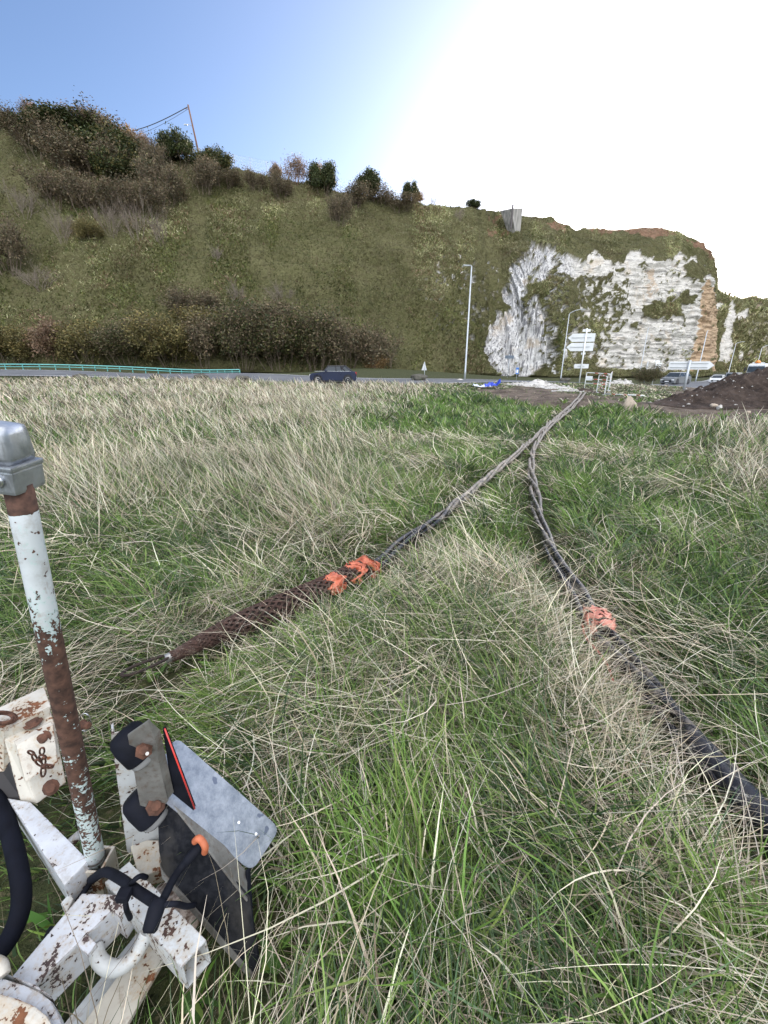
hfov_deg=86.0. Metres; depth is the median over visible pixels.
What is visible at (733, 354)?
street lamp
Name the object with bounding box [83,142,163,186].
shrub
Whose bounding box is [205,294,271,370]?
shrub
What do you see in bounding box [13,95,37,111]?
shrub
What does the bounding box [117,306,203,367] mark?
shrub
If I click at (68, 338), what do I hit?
shrub
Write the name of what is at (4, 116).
shrub
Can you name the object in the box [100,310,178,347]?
shrub
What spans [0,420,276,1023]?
trailer frame
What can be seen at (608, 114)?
sky
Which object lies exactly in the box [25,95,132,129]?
shrub
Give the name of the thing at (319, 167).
shrub
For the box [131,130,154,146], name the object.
shrub
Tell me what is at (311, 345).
shrub
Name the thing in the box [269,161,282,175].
shrub
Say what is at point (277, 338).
shrub
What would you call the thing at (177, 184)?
shrub
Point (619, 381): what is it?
chalk rubble
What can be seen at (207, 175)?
shrub
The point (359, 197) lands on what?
shrub
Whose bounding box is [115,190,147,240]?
shrub
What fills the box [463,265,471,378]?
street lamp
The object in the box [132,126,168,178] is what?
shrub
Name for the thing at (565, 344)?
street lamp
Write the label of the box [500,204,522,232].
concrete block
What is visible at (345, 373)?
convertible car
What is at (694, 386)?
road
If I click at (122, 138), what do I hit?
shrub
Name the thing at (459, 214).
shrub
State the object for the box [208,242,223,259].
shrub
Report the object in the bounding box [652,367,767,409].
earth mound
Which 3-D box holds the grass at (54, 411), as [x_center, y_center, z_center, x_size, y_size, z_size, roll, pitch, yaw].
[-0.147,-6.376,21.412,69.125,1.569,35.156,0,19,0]
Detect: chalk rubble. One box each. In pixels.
[506,379,583,391]
[605,379,633,384]
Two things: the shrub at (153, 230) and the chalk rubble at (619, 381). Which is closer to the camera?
the chalk rubble at (619, 381)
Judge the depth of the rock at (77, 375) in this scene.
36.71 m
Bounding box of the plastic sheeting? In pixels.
[472,379,500,386]
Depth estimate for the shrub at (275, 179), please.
77.69 m
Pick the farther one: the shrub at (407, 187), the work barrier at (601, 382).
the shrub at (407, 187)
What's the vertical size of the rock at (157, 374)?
0.720 m
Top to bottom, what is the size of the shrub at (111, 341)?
6.197 m
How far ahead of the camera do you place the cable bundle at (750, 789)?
2.02 m
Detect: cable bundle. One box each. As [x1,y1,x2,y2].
[119,392,581,676]
[527,392,767,849]
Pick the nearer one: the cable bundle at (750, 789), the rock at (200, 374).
the cable bundle at (750, 789)
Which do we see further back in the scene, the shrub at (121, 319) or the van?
the van
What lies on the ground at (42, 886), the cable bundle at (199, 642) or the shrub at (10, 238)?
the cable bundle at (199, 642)
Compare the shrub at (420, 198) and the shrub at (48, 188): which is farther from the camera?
the shrub at (420, 198)
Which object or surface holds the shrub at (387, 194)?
on the hill at (508, 338)
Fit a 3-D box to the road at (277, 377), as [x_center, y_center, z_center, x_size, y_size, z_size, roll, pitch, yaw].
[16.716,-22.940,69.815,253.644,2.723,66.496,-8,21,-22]
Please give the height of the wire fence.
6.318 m
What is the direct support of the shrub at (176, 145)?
on the hill at (508, 338)
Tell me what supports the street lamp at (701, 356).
on the ground at (42, 886)
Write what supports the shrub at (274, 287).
on the hill at (508, 338)
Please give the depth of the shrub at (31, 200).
64.94 m
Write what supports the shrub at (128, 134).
on the hill at (508, 338)
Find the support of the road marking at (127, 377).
on the road at (277, 377)
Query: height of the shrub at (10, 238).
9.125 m
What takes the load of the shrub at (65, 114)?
on the hill at (508, 338)
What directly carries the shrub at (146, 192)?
on the hill at (508, 338)
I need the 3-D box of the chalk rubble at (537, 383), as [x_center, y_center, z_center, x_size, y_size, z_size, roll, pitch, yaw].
[11.633,-8.892,29.450,6.000,1.135,11.280,0,19,0]
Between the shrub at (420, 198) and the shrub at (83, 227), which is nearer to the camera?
the shrub at (83, 227)
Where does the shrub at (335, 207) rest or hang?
on the hill at (508, 338)
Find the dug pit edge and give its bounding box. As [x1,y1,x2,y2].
[578,388,607,393]
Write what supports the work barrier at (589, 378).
on the ground at (42, 886)
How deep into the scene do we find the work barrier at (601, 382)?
24.64 m
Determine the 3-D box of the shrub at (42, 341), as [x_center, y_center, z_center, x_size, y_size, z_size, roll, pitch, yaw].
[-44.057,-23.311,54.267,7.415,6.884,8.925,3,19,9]
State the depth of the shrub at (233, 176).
76.75 m
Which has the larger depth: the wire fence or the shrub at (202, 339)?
the wire fence
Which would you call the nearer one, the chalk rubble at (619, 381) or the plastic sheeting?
the plastic sheeting
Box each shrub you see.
[0,99,29,144]
[0,180,42,219]
[0,210,41,275]
[0,319,36,362]
[1,100,70,160]
[5,156,103,210]
[9,97,113,137]
[9,259,59,291]
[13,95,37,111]
[20,111,97,180]
[21,309,71,362]
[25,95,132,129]
[39,196,76,243]
[48,316,109,364]
[50,125,135,181]
[50,166,130,218]
[51,85,135,132]
[53,119,144,171]
[69,217,105,241]
[77,111,141,153]
[77,318,155,364]
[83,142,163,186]
[87,193,124,238]
[100,168,174,219]
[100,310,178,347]
[107,122,144,145]
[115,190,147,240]
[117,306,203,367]
[122,147,191,207]
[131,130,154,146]
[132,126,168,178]
[143,204,169,245]
[149,281,227,317]
[154,121,196,164]
[167,301,237,331]
[173,306,220,368]
[181,155,221,195]
[188,143,236,171]
[196,152,244,188]
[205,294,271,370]
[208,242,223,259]
[220,288,312,370]
[225,276,244,301]
[229,293,307,327]
[241,164,268,191]
[264,279,293,305]
[265,162,294,199]
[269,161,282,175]
[278,152,309,184]
[286,298,349,371]
[304,158,338,195]
[308,159,321,179]
[318,310,377,367]
[324,190,356,226]
[332,176,374,207]
[347,319,408,367]
[351,166,382,194]
[364,354,389,368]
[366,179,396,202]
[380,189,425,212]
[401,177,419,197]
[414,188,424,201]
[455,203,465,220]
[464,198,480,208]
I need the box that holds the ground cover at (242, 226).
[0,127,767,377]
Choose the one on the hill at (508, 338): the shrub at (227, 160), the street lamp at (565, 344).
the shrub at (227, 160)
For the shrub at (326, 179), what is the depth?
81.26 m
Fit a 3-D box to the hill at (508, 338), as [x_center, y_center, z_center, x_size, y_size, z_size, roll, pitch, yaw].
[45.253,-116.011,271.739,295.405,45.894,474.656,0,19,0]
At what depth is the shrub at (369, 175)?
82.49 m
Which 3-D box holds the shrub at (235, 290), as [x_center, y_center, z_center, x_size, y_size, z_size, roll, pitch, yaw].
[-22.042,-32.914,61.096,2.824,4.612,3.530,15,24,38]
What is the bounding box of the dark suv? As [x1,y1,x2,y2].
[660,372,691,384]
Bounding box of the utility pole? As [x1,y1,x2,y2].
[133,104,198,152]
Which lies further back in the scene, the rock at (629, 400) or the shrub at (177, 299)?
the shrub at (177, 299)
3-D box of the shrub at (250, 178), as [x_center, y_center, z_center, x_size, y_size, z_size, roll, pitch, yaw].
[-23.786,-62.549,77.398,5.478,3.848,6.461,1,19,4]
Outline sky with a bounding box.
[0,0,767,297]
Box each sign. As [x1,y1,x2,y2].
[505,354,513,377]
[567,328,595,381]
[668,360,713,389]
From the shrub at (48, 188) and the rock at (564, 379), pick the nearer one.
the rock at (564, 379)
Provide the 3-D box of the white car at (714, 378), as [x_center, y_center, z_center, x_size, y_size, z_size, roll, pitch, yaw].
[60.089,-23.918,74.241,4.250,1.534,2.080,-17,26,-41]
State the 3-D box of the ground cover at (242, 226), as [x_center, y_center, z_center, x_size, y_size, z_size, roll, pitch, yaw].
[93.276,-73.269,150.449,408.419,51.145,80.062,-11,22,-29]
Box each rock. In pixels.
[73,374,86,377]
[149,373,161,379]
[194,373,208,378]
[234,375,250,380]
[411,374,427,379]
[559,378,570,381]
[623,396,636,410]
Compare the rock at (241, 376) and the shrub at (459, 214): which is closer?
the rock at (241, 376)
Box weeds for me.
[0,447,767,1023]
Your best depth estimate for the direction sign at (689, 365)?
30.22 m
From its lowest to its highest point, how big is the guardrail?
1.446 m
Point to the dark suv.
(676, 378)
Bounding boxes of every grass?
[0,373,767,477]
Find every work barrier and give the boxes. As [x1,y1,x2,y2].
[584,372,610,387]
[596,375,607,394]
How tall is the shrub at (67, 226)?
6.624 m
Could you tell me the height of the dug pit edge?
0.626 m
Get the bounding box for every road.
[0,370,709,385]
[669,385,706,387]
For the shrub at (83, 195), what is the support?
on the hill at (508, 338)
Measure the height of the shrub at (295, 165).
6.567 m
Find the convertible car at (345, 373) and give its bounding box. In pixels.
[310,365,356,383]
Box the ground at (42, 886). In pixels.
[0,364,767,1023]
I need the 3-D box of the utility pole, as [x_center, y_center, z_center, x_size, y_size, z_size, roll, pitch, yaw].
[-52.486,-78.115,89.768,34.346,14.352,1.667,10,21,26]
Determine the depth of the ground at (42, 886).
2.01 m
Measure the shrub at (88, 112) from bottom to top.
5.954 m
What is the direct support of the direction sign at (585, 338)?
on the ground at (42, 886)
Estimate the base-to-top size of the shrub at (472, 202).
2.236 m
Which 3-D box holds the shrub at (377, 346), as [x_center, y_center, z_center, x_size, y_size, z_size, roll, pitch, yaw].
[-2.116,-24.087,60.727,9.358,7.943,11.038,-16,25,-39]
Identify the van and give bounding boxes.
[743,360,767,372]
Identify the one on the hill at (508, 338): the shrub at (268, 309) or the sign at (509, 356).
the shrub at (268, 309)
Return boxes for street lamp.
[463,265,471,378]
[560,309,583,378]
[640,328,648,367]
[695,330,708,381]
[728,341,744,372]
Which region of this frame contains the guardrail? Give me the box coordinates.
[0,364,239,373]
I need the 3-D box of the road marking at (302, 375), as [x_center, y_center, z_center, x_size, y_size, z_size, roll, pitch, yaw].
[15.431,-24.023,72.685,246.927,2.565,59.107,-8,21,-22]
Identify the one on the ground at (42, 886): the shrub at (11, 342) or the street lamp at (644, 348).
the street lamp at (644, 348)
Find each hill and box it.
[0,126,717,377]
[715,291,767,372]
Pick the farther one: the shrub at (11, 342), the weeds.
the shrub at (11, 342)
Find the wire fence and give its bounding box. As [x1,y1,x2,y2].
[180,146,280,170]
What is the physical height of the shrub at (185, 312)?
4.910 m
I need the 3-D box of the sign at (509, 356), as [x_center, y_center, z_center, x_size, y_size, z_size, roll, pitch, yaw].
[17.665,-20.602,58.461,1.250,3.300,0.118,0,19,0]
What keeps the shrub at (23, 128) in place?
on the hill at (508, 338)
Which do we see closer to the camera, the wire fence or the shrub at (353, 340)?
the shrub at (353, 340)
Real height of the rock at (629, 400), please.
0.652 m
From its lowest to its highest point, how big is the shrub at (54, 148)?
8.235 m
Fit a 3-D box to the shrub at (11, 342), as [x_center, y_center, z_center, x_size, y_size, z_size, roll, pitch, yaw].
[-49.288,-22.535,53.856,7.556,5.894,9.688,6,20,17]
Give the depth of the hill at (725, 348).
220.21 m
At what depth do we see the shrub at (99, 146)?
68.97 m
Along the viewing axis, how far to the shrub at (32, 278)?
59.10 m
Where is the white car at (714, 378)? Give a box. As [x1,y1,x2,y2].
[709,375,724,382]
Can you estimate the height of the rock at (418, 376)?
0.700 m
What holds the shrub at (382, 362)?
on the ground at (42, 886)
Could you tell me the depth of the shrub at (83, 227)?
63.17 m
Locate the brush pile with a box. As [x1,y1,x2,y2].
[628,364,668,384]
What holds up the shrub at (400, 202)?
on the hill at (508, 338)
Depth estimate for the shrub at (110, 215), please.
63.95 m
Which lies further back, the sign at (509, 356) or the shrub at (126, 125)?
the shrub at (126, 125)
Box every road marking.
[42,375,586,383]
[61,370,706,384]

